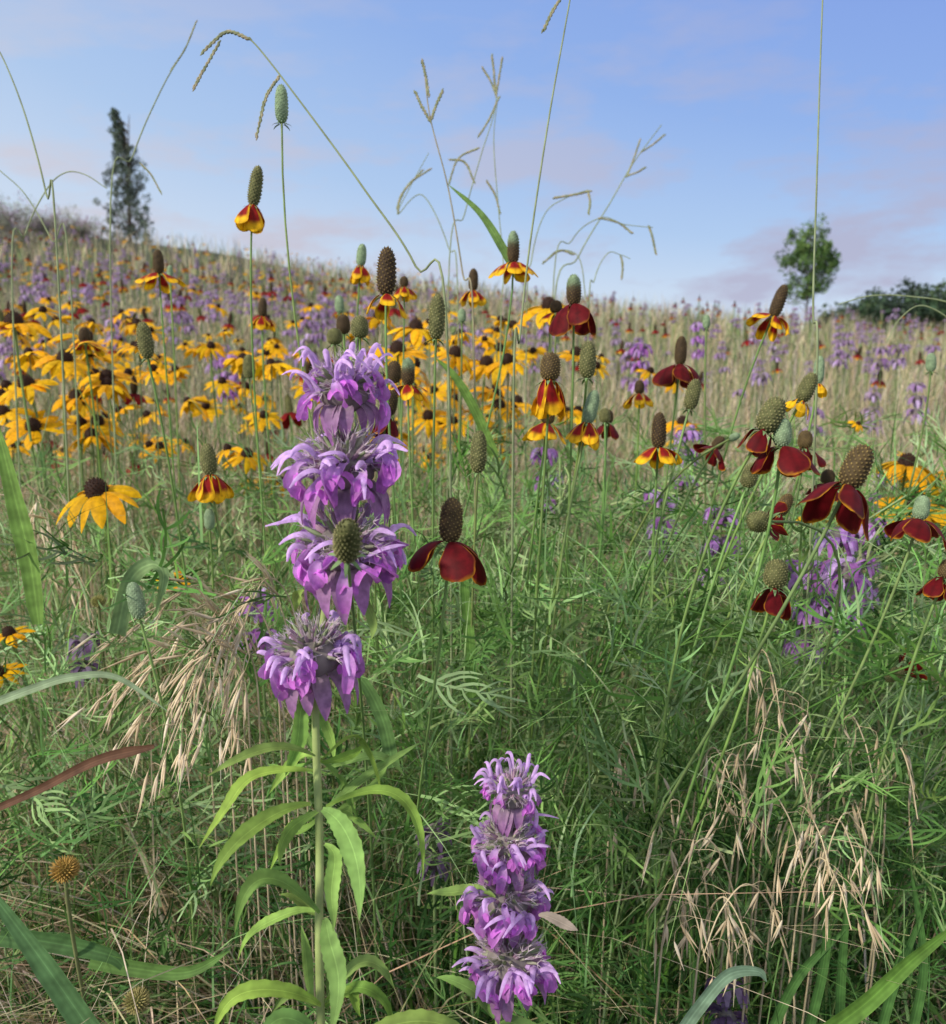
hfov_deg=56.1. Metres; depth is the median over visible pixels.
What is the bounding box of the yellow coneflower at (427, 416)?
[410,409,446,689]
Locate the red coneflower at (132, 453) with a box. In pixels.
[126,451,145,519]
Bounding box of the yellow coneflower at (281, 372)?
[265,360,304,623]
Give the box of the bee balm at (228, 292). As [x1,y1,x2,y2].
[225,289,232,349]
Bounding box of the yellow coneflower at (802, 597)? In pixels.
[782,513,837,702]
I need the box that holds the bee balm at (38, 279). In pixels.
[30,275,50,389]
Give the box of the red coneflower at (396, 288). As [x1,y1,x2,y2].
[392,285,400,326]
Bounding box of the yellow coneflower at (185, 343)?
[176,340,194,448]
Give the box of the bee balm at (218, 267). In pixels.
[217,263,220,297]
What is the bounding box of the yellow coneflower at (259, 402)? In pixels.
[249,392,276,441]
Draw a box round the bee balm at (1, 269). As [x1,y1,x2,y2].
[0,263,3,307]
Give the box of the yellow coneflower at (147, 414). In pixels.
[133,410,168,536]
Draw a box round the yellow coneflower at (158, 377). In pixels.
[137,371,170,650]
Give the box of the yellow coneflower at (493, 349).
[479,339,512,668]
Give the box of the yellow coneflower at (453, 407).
[442,358,463,642]
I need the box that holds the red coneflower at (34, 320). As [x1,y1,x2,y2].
[28,313,44,417]
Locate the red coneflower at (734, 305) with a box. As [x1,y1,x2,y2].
[732,301,736,335]
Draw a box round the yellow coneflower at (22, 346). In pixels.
[11,341,33,463]
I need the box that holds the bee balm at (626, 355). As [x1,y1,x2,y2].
[620,342,636,468]
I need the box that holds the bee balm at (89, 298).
[81,284,93,316]
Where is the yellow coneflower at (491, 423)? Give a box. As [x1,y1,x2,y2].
[488,420,508,578]
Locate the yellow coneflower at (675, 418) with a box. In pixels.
[663,370,690,516]
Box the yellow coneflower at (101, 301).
[97,281,104,323]
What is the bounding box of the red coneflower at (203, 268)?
[200,262,205,298]
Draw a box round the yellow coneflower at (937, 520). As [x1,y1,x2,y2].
[874,491,945,887]
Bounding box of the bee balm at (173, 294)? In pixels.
[163,291,176,359]
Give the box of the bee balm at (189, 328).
[181,315,197,442]
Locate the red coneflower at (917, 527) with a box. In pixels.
[696,495,945,966]
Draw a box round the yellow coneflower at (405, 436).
[389,432,410,654]
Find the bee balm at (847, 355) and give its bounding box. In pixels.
[834,352,853,442]
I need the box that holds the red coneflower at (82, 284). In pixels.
[78,276,87,322]
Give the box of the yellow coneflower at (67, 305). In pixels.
[61,300,84,448]
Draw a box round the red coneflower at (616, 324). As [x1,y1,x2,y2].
[612,317,619,382]
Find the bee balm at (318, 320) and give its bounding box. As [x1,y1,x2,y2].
[311,303,326,357]
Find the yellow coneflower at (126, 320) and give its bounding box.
[119,316,141,499]
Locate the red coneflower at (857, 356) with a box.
[852,347,862,446]
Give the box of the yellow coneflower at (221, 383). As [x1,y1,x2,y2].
[203,376,242,673]
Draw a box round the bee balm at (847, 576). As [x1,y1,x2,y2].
[802,556,874,997]
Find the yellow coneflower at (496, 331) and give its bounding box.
[483,327,507,591]
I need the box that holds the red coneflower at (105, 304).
[102,295,111,368]
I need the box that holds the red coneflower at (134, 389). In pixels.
[123,375,146,764]
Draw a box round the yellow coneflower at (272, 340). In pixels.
[263,337,281,486]
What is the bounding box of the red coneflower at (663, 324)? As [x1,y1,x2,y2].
[656,319,665,408]
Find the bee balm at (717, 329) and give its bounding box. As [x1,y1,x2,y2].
[714,324,721,375]
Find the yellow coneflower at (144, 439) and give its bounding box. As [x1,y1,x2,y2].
[128,433,149,495]
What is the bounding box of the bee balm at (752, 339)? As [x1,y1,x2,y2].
[739,337,759,429]
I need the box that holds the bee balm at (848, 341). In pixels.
[839,331,854,404]
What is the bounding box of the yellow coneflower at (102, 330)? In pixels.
[96,329,106,404]
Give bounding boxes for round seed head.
[48,855,86,1003]
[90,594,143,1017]
[122,985,150,1023]
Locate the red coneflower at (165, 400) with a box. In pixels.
[163,387,186,511]
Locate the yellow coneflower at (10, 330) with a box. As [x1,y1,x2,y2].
[5,316,29,371]
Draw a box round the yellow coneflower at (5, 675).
[0,662,52,1022]
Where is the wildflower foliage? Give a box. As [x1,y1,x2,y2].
[0,349,945,1023]
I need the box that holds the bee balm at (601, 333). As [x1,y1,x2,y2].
[598,327,605,380]
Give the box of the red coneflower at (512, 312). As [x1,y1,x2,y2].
[511,309,513,347]
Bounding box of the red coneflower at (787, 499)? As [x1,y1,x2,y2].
[627,493,793,1003]
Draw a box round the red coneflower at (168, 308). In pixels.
[164,293,176,385]
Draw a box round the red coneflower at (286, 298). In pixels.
[282,287,291,382]
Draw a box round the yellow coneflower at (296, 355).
[292,353,331,623]
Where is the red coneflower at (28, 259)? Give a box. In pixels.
[24,253,30,279]
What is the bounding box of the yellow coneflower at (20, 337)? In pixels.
[0,329,31,497]
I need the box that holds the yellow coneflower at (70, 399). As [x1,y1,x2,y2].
[51,389,106,730]
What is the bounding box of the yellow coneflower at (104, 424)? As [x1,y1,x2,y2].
[80,414,123,609]
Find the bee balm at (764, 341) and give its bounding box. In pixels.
[758,339,766,401]
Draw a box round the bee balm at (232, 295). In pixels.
[228,294,236,349]
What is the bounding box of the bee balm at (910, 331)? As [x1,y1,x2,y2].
[904,325,915,381]
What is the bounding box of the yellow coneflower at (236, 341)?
[232,339,243,399]
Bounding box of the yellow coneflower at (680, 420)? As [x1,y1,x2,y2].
[665,415,699,695]
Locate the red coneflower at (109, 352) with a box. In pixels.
[107,341,122,503]
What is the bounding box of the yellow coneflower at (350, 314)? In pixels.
[344,311,354,348]
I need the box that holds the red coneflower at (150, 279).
[135,249,192,820]
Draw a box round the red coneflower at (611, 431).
[555,409,645,888]
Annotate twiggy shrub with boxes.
[0,190,73,241]
[7,201,97,242]
[42,213,109,244]
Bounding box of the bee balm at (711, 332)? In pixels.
[706,328,716,396]
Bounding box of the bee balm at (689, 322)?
[687,304,692,358]
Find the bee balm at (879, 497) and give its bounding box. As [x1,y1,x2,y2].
[856,474,896,731]
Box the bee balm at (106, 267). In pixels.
[103,259,109,288]
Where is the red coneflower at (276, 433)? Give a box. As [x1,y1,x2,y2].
[270,420,290,513]
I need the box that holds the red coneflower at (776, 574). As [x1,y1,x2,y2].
[631,558,790,1020]
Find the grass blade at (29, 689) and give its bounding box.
[0,671,168,711]
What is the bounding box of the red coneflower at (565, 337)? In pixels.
[560,332,570,424]
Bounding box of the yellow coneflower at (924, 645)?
[909,498,941,858]
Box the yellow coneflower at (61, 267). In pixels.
[55,264,64,333]
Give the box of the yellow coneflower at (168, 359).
[146,353,188,622]
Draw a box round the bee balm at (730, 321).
[725,320,734,363]
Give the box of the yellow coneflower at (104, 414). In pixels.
[89,411,123,530]
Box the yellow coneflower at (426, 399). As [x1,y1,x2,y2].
[392,383,430,677]
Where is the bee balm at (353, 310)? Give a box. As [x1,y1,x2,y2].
[348,301,355,319]
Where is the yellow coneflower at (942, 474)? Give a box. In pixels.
[922,472,944,822]
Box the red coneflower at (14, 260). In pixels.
[13,255,21,312]
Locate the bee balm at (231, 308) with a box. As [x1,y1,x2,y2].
[228,300,236,345]
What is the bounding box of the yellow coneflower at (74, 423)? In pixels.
[56,417,91,630]
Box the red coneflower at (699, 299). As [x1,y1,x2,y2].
[696,295,700,335]
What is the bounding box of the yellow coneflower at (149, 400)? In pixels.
[143,396,171,558]
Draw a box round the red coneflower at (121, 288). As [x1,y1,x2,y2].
[118,280,128,356]
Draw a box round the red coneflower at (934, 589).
[828,558,945,1019]
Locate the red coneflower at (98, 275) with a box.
[95,268,100,320]
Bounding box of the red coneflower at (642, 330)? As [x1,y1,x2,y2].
[640,325,645,361]
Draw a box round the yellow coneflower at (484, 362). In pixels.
[458,355,509,727]
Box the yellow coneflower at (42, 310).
[24,306,72,614]
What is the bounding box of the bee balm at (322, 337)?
[312,312,328,357]
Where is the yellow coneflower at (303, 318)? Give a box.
[298,316,312,442]
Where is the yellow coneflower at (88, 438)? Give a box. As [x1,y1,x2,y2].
[68,427,123,670]
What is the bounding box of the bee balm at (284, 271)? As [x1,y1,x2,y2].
[281,268,286,318]
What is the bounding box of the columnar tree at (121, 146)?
[93,107,154,243]
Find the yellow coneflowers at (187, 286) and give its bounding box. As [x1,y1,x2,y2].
[0,226,456,322]
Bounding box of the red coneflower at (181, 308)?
[174,297,196,462]
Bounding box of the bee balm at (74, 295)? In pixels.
[69,288,79,304]
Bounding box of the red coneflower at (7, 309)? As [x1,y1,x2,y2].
[3,301,12,341]
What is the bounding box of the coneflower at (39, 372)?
[31,347,44,409]
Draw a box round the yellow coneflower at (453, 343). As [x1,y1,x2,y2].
[445,335,464,456]
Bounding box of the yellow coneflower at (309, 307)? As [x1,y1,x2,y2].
[299,302,323,349]
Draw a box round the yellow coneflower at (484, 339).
[475,335,495,641]
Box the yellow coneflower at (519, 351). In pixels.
[516,348,535,556]
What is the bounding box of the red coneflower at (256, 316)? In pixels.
[250,315,268,435]
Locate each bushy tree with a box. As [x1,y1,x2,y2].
[812,293,929,344]
[830,276,945,344]
[892,278,945,346]
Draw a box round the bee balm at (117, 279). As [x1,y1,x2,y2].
[112,266,120,308]
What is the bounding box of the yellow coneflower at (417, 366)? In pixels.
[383,357,429,721]
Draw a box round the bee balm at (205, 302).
[198,290,213,341]
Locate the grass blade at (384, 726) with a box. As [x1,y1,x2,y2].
[357,675,399,768]
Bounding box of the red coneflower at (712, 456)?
[600,436,724,1003]
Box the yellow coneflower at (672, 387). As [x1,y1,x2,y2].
[665,378,683,579]
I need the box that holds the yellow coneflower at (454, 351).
[431,345,471,734]
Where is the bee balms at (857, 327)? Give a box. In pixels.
[387,280,945,400]
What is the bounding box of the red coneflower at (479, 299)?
[459,268,534,753]
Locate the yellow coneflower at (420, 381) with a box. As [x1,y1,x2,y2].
[415,378,428,388]
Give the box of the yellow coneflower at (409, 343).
[405,339,424,615]
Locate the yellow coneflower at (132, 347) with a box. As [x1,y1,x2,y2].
[115,340,158,730]
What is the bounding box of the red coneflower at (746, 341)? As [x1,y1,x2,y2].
[741,331,753,454]
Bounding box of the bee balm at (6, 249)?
[4,245,9,292]
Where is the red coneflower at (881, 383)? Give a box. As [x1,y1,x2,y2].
[871,370,885,474]
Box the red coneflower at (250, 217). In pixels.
[211,165,309,927]
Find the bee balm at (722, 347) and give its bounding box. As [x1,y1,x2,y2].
[717,341,726,398]
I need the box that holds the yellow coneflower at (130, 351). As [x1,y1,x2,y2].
[119,341,154,683]
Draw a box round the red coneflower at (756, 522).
[681,501,871,1018]
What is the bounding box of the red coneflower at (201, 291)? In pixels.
[198,285,203,365]
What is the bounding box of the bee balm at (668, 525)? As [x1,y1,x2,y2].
[643,487,680,782]
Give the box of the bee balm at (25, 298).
[17,286,36,396]
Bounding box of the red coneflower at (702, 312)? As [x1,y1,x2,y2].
[700,308,704,346]
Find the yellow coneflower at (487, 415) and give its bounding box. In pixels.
[483,412,497,543]
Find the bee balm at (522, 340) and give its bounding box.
[517,334,528,445]
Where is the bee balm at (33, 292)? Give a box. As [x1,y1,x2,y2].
[26,290,40,393]
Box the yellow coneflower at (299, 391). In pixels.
[290,386,326,758]
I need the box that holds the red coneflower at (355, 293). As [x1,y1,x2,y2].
[351,285,359,315]
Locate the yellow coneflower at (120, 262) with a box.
[117,261,126,309]
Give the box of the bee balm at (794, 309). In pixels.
[791,307,797,336]
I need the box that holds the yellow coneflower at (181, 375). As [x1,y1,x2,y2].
[161,370,187,556]
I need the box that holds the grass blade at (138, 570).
[108,556,168,634]
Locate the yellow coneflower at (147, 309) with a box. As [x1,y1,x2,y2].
[138,307,151,388]
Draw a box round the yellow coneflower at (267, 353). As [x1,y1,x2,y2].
[254,348,283,527]
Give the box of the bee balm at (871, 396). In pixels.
[857,392,884,444]
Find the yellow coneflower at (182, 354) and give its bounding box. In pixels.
[179,325,184,402]
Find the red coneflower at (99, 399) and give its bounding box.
[81,388,115,662]
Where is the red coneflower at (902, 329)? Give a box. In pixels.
[900,315,904,356]
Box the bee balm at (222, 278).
[219,273,225,304]
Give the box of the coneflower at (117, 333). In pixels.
[105,330,124,460]
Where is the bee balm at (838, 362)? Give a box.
[830,341,847,446]
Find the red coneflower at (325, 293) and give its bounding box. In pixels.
[321,286,328,343]
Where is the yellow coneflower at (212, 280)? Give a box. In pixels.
[208,279,214,326]
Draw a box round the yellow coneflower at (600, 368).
[579,361,609,731]
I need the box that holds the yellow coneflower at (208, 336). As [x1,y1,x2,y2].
[202,333,214,431]
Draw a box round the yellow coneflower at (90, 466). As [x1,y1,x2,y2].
[84,399,102,571]
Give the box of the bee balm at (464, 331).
[457,327,471,452]
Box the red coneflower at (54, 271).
[53,269,58,315]
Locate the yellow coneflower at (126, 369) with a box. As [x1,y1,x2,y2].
[113,361,143,527]
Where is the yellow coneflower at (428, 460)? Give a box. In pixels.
[415,453,443,608]
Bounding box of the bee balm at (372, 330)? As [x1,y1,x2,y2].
[368,328,376,432]
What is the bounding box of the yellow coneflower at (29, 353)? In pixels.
[12,347,60,663]
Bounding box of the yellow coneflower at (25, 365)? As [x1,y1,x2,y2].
[4,354,46,690]
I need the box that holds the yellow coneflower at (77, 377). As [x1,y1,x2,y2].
[65,374,84,480]
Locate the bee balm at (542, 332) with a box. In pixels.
[538,322,547,341]
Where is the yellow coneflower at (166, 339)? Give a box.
[161,337,168,420]
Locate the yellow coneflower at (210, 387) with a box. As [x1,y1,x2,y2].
[199,341,224,542]
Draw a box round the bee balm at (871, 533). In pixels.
[828,518,887,886]
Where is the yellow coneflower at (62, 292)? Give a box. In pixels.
[56,291,67,430]
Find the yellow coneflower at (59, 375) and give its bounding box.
[41,354,86,708]
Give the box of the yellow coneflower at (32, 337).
[25,333,42,409]
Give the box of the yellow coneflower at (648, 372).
[633,367,661,638]
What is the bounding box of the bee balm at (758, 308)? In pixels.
[755,303,760,349]
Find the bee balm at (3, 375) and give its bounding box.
[0,360,6,493]
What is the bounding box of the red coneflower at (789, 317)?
[788,313,791,360]
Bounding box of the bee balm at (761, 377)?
[749,372,771,503]
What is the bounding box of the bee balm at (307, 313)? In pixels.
[300,311,319,413]
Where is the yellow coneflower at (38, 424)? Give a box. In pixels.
[5,410,68,741]
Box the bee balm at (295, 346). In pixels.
[284,327,305,430]
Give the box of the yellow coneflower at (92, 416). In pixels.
[75,355,104,609]
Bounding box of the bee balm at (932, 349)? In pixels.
[922,345,940,458]
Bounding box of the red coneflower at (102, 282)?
[99,275,107,325]
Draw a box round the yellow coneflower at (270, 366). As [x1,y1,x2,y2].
[251,358,295,701]
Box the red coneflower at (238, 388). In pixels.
[235,376,251,525]
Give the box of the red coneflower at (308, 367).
[293,360,317,612]
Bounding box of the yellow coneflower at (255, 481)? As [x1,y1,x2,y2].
[240,478,258,575]
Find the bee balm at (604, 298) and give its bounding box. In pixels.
[603,297,606,363]
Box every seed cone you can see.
[124,321,232,1021]
[238,354,299,786]
[280,315,370,1023]
[325,327,371,1008]
[327,518,450,1018]
[336,313,421,1022]
[366,360,445,972]
[423,293,504,1004]
[423,430,531,1021]
[492,341,596,1004]
[544,408,625,906]
[567,379,705,991]
[575,463,758,1023]
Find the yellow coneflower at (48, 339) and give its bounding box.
[47,336,56,448]
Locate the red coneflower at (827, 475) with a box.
[703,469,838,915]
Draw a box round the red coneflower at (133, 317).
[126,313,148,509]
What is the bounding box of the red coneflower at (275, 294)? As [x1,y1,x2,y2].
[266,282,277,337]
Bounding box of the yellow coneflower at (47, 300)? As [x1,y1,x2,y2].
[38,297,58,440]
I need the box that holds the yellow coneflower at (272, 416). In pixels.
[242,410,282,628]
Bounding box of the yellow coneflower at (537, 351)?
[514,347,546,632]
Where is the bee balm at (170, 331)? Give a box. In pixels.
[164,317,182,357]
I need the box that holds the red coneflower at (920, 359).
[911,351,925,432]
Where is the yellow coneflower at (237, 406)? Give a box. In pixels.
[225,403,254,576]
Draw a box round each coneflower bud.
[126,581,208,1021]
[151,265,208,723]
[161,509,216,1010]
[270,83,378,946]
[334,295,374,941]
[425,308,491,874]
[578,432,739,955]
[645,315,717,753]
[833,353,936,933]
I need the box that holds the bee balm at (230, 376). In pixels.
[216,355,239,570]
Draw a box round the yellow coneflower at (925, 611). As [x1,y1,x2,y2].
[890,501,945,936]
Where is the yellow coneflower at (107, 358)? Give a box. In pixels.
[78,351,117,664]
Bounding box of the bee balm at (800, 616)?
[766,559,827,1018]
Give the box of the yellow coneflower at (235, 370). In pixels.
[230,353,260,596]
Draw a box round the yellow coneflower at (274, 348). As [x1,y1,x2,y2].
[264,342,285,581]
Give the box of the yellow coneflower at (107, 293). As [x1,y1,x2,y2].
[103,291,111,370]
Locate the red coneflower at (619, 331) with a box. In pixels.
[615,314,622,374]
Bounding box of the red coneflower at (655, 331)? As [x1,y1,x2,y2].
[652,324,660,468]
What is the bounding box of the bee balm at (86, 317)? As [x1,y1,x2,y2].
[82,314,92,320]
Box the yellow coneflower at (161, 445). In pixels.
[141,441,194,780]
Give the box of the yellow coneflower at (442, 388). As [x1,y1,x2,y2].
[422,381,452,621]
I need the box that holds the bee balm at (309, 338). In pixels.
[297,320,320,477]
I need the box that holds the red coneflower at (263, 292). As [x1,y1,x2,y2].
[261,285,267,331]
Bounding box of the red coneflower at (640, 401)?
[582,380,653,853]
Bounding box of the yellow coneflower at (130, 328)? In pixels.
[119,318,157,513]
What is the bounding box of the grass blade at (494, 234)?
[448,184,514,278]
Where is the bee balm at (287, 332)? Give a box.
[282,329,292,393]
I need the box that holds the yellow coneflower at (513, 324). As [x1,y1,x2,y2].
[494,320,534,632]
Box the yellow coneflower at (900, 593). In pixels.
[885,451,918,783]
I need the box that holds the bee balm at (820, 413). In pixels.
[793,407,825,548]
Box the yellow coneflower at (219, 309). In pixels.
[206,303,227,422]
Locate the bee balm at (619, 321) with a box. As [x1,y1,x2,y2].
[612,319,620,379]
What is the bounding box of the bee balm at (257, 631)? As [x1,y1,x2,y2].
[233,587,282,977]
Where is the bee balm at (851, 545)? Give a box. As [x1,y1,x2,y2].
[797,527,860,958]
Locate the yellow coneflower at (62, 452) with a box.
[53,445,76,484]
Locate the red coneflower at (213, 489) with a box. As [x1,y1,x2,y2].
[187,442,329,951]
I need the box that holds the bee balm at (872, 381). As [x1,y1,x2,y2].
[867,377,882,441]
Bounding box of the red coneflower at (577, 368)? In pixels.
[571,360,579,404]
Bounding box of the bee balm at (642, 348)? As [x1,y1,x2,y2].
[627,343,653,587]
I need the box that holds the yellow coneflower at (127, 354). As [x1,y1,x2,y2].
[111,350,133,459]
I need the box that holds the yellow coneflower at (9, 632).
[0,625,67,973]
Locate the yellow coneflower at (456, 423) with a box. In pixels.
[438,413,469,498]
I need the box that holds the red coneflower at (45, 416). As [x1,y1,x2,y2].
[41,349,52,519]
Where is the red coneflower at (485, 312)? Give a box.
[480,306,487,385]
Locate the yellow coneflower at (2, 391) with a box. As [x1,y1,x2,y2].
[0,389,46,673]
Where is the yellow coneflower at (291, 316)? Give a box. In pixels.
[288,290,291,365]
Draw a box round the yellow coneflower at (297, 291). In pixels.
[293,284,301,314]
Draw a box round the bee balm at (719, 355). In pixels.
[713,353,726,433]
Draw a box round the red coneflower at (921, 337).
[916,334,923,378]
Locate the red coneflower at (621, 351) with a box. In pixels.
[615,340,625,460]
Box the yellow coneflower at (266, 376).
[256,373,276,568]
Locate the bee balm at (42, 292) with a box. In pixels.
[36,283,47,326]
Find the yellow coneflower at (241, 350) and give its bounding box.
[228,347,256,475]
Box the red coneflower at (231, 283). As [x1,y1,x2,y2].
[228,278,233,299]
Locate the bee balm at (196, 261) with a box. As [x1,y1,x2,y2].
[194,258,198,289]
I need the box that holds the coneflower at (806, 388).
[619,372,817,1004]
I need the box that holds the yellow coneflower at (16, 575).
[0,424,27,667]
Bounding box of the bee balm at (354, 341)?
[346,339,363,434]
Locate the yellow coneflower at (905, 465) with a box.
[867,452,934,829]
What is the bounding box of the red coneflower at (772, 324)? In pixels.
[622,284,789,919]
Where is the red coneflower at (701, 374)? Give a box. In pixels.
[687,371,703,464]
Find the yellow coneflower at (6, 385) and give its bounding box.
[0,380,33,666]
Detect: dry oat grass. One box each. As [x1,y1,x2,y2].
[0,481,91,851]
[28,502,112,885]
[53,616,228,1015]
[63,571,254,1009]
[98,583,260,1016]
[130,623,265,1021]
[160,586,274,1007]
[168,559,306,1015]
[197,552,315,1023]
[206,630,298,1009]
[598,741,675,1023]
[612,799,709,1023]
[647,829,745,1021]
[654,888,712,1023]
[663,881,795,1023]
[676,747,749,1020]
[680,892,762,1006]
[688,747,771,1012]
[715,786,803,1017]
[731,649,808,958]
[732,688,811,1023]
[741,802,832,1023]
[745,737,815,1022]
[778,765,873,1002]
[783,857,894,1023]
[790,714,886,1020]
[798,815,872,1023]
[813,811,882,1023]
[853,745,917,1023]
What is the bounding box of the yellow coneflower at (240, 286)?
[239,285,245,330]
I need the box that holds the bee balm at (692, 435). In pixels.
[669,425,702,745]
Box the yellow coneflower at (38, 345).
[34,339,58,592]
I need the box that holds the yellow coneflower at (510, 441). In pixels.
[504,421,523,516]
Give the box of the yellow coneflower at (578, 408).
[558,405,597,630]
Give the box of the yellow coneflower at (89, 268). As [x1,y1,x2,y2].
[88,255,91,283]
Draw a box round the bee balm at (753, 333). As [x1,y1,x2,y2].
[749,325,757,372]
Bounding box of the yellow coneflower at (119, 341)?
[106,337,130,436]
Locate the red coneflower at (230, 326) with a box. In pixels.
[221,312,244,530]
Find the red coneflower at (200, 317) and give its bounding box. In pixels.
[196,307,207,394]
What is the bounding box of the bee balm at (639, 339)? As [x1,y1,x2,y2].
[634,337,645,443]
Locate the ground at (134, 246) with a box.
[0,226,945,1023]
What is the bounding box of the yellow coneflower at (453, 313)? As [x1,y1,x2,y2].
[444,311,456,496]
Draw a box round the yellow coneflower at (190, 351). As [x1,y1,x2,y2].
[184,345,216,572]
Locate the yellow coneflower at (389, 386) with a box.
[388,374,423,708]
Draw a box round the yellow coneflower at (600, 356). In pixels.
[592,353,609,644]
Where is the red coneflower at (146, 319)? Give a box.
[141,307,155,450]
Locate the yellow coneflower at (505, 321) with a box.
[494,318,509,549]
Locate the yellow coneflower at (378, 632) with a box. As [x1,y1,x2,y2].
[374,448,398,794]
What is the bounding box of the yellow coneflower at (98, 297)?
[93,295,106,409]
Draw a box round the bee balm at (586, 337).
[584,336,591,391]
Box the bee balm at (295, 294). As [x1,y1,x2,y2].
[289,292,300,397]
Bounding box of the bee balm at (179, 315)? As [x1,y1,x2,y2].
[167,296,189,430]
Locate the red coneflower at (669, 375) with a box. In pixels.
[608,336,701,764]
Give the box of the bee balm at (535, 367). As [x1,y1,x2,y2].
[528,357,539,446]
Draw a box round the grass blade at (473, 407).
[437,359,498,456]
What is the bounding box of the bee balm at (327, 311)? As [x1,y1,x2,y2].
[320,298,335,349]
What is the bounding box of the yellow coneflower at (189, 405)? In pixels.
[180,396,223,608]
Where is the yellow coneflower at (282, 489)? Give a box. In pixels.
[265,476,288,717]
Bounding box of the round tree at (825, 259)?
[773,213,842,321]
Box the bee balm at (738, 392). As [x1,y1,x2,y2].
[731,389,745,475]
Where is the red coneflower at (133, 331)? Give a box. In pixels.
[124,316,136,367]
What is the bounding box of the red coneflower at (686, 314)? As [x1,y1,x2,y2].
[684,310,687,338]
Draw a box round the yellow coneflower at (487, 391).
[470,387,505,739]
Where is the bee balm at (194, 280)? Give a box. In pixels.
[190,278,199,344]
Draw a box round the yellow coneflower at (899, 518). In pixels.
[866,504,900,903]
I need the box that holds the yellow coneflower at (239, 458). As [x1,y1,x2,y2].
[222,447,282,741]
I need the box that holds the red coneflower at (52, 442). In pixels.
[40,430,58,509]
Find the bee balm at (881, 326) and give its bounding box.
[878,311,884,358]
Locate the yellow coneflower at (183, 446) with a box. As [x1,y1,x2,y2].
[169,438,205,622]
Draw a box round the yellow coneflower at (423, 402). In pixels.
[406,398,432,618]
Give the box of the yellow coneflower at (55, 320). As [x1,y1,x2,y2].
[47,315,88,521]
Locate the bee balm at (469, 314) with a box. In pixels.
[467,309,471,332]
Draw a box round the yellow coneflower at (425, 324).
[422,318,439,665]
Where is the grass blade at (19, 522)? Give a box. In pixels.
[0,430,42,624]
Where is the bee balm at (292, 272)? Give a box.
[286,270,295,319]
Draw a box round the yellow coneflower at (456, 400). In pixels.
[438,392,463,534]
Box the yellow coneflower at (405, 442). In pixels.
[385,440,407,681]
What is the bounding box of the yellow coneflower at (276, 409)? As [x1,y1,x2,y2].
[275,378,276,457]
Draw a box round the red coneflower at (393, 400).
[336,389,407,962]
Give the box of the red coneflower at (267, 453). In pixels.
[261,442,281,604]
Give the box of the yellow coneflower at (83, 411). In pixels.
[59,395,95,584]
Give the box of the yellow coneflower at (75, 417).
[67,412,93,576]
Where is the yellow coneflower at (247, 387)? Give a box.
[231,382,262,622]
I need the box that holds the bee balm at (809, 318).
[805,306,814,367]
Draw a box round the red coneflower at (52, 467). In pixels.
[41,442,64,576]
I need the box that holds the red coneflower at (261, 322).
[248,298,288,729]
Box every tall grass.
[0,52,88,938]
[0,170,96,892]
[11,162,161,819]
[109,19,197,803]
[192,29,452,989]
[396,153,459,754]
[414,59,475,954]
[447,54,502,814]
[448,97,503,703]
[510,0,570,759]
[524,190,591,740]
[542,249,588,694]
[549,217,656,769]
[552,125,665,340]
[584,251,629,633]
[786,0,822,1023]
[838,294,945,304]
[887,305,945,962]
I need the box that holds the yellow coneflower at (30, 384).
[0,374,58,760]
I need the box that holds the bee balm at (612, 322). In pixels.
[609,320,618,398]
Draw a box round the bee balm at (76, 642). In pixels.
[65,631,126,1014]
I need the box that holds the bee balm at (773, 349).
[767,339,779,397]
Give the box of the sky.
[0,0,945,335]
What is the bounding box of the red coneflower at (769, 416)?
[611,395,786,1023]
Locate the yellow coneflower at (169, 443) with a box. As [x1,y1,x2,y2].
[160,439,180,657]
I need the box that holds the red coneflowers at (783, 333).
[458,289,943,358]
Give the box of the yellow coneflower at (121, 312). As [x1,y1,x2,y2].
[113,309,140,518]
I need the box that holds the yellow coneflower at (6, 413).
[0,404,83,760]
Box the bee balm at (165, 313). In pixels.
[160,303,173,385]
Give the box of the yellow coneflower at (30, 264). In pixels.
[25,262,33,318]
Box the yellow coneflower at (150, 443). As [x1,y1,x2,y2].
[139,436,167,616]
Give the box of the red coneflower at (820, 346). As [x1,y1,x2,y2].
[819,340,825,355]
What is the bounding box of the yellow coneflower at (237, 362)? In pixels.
[223,352,268,617]
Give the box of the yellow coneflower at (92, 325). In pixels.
[74,318,117,484]
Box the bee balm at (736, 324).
[732,318,740,404]
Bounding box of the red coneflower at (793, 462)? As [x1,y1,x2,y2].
[623,418,820,1023]
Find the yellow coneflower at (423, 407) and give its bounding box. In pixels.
[414,404,429,515]
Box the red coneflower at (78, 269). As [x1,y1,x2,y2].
[76,264,80,291]
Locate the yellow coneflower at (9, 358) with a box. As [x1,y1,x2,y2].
[5,353,25,490]
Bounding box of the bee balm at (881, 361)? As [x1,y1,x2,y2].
[868,346,891,451]
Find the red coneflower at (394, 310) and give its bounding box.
[389,294,400,484]
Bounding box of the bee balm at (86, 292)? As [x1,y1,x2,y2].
[79,289,93,366]
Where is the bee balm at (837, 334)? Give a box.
[832,325,843,400]
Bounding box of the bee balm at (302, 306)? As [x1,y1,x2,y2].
[300,305,307,342]
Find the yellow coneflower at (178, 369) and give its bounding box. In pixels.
[162,365,194,429]
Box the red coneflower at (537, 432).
[513,415,574,1003]
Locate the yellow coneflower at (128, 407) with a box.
[110,404,140,547]
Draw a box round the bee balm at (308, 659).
[199,342,459,1023]
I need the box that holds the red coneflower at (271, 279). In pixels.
[267,270,275,313]
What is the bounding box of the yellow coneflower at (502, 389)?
[480,384,517,650]
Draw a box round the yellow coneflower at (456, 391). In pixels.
[445,383,459,613]
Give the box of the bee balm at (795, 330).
[786,317,799,400]

